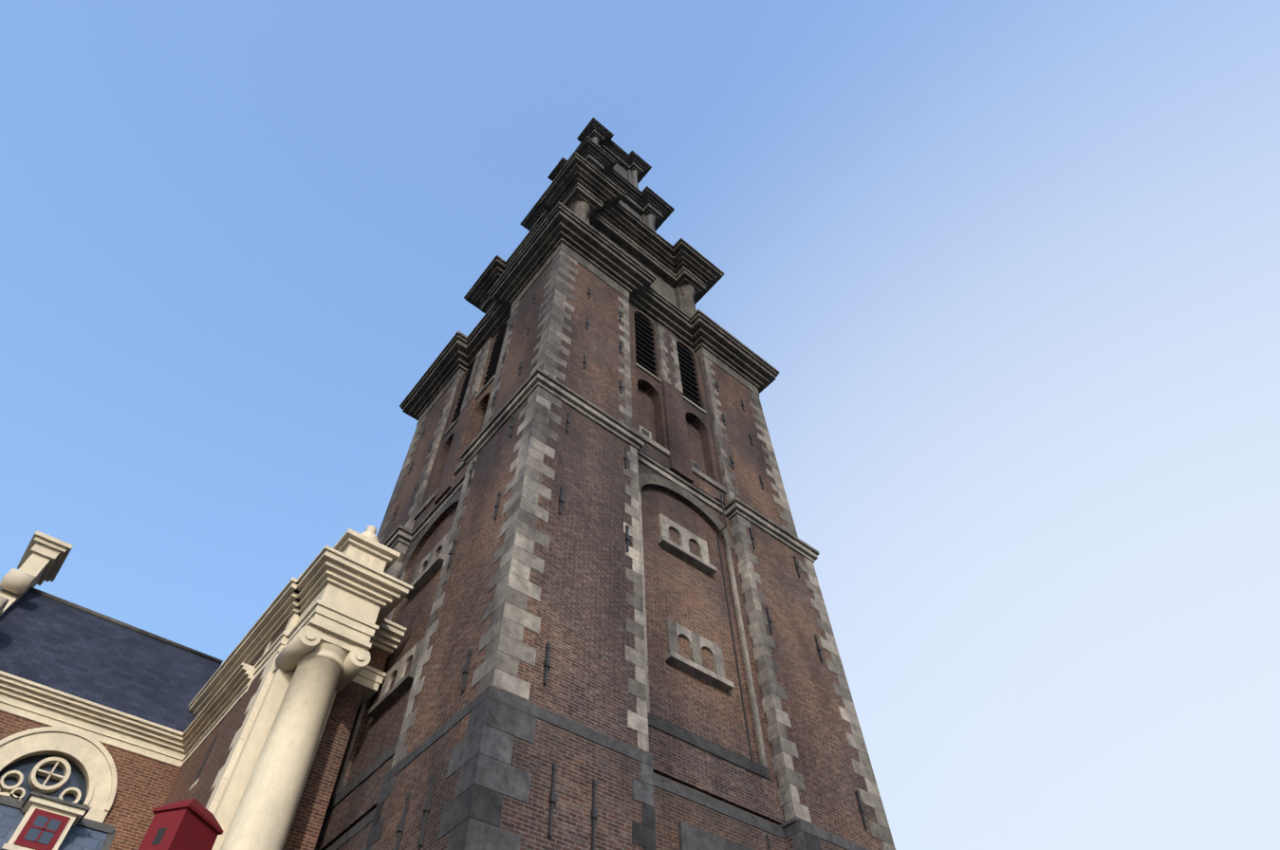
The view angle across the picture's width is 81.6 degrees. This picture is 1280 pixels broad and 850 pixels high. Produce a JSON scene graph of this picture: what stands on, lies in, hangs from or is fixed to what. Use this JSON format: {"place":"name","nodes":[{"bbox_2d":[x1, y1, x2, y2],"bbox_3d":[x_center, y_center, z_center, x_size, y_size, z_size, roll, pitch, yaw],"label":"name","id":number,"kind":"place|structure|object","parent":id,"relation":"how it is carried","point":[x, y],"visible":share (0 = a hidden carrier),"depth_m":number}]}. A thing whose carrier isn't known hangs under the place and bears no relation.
{"place":"outdoors","nodes":[
{"label":"outdoors","id":0,"kind":"place"},
{"bbox_2d":[0,791,116,849],"bbox_3d":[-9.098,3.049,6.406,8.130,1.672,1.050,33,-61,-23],"label":"house lead","id":1,"kind":"object","parent":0,"point":[83,822],"visible":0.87,"depth_m":8.44},
{"bbox_2d":[0,734,219,805],"bbox_3d":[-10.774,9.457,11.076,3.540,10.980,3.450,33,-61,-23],"label":"window glass","id":2,"kind":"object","parent":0,"point":[25,767],"depth_m":15.10},
{"bbox_2d":[13,798,223,849],"bbox_3d":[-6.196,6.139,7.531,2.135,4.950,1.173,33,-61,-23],"label":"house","id":3,"kind":"structure","parent":0,"point":[192,825],"depth_m":9.27},
{"bbox_2d":[0,796,85,849],"bbox_3d":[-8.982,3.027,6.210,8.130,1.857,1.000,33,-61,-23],"label":"window frame","id":4,"kind":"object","parent":3,"relation":"attached to","point":[75,815],"visible":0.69,"depth_m":8.26},
{"bbox_2d":[0,804,107,849],"bbox_3d":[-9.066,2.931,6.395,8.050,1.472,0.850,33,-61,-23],"label":"house slate roof","id":5,"kind":"object","parent":3,"relation":"on","point":[78,838],"depth_m":8.34},
{"bbox_2d":[326,685,869,849],"bbox_3d":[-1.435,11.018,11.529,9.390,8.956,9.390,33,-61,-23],"label":"stone base","id":6,"kind":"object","parent":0,"point":[499,720],"visible":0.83,"depth_m":10.56},
{"bbox_2d":[314,259,884,849],"bbox_3d":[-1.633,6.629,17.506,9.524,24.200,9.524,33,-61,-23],"label":"brick wall","id":7,"kind":"structure","parent":0,"point":[582,609],"depth_m":14.51},
{"bbox_2d":[449,312,701,426],"bbox_3d":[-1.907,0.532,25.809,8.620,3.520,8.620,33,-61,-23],"label":"louvers","id":8,"kind":"object","parent":7,"relation":"in","point":[644,347],"visible":0.17,"depth_m":24.00},
{"bbox_2d":[397,201,779,578],"bbox_3d":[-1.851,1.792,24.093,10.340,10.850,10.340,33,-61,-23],"label":"tower cornice","id":9,"kind":"structure","parent":7,"relation":"on","point":[579,240],"depth_m":25.64},
{"bbox_2d":[463,151,723,315],"bbox_3d":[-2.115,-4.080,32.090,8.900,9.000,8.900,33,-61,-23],"label":"cornice","id":10,"kind":"structure","parent":9,"relation":"on","point":[689,277],"depth_m":33.40},
{"bbox_2d":[519,136,674,231],"bbox_3d":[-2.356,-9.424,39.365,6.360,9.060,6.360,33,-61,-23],"label":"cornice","id":11,"kind":"structure","parent":10,"relation":"on","point":[651,209],"depth_m":41.67},
{"bbox_2d":[547,117,651,188],"bbox_3d":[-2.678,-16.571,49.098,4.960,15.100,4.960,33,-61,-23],"label":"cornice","id":12,"kind":"structure","parent":11,"relation":"on","point":[633,168],"depth_m":48.24},
{"bbox_2d":[333,249,895,849],"bbox_3d":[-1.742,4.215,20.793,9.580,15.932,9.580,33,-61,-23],"label":"quoins","id":13,"kind":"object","parent":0,"point":[542,388],"depth_m":16.20},
{"bbox_2d":[0,0,1279,849],"label":"sky","id":14,"kind":"structure","parent":0,"point":[1008,271]},
{"label":"ground","id":15,"kind":"structure","parent":0,"visible":0},
{"bbox_2d":[0,621,388,849],"bbox_3d":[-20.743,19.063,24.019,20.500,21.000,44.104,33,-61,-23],"label":"brick wall","id":16,"kind":"structure","parent":15,"relation":"on","point":[146,786],"depth_m":15.01},
{"bbox_2d":[0,591,221,732],"bbox_3d":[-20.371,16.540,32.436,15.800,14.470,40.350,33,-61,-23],"label":"roof","id":17,"kind":"structure","parent":16,"relation":"on","point":[53,644],"depth_m":17.54},
{"bbox_2d":[27,587,222,664],"bbox_3d":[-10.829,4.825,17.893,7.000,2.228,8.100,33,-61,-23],"label":"roof ridge","id":18,"kind":"structure","parent":17,"relation":"on","point":[117,622],"depth_m":19.36},
{"bbox_2d":[0,525,413,849],"bbox_3d":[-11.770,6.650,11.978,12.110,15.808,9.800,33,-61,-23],"label":"trim","id":19,"kind":"structure","parent":16,"relation":"attached to","point":[340,601],"depth_m":15.07}
]}

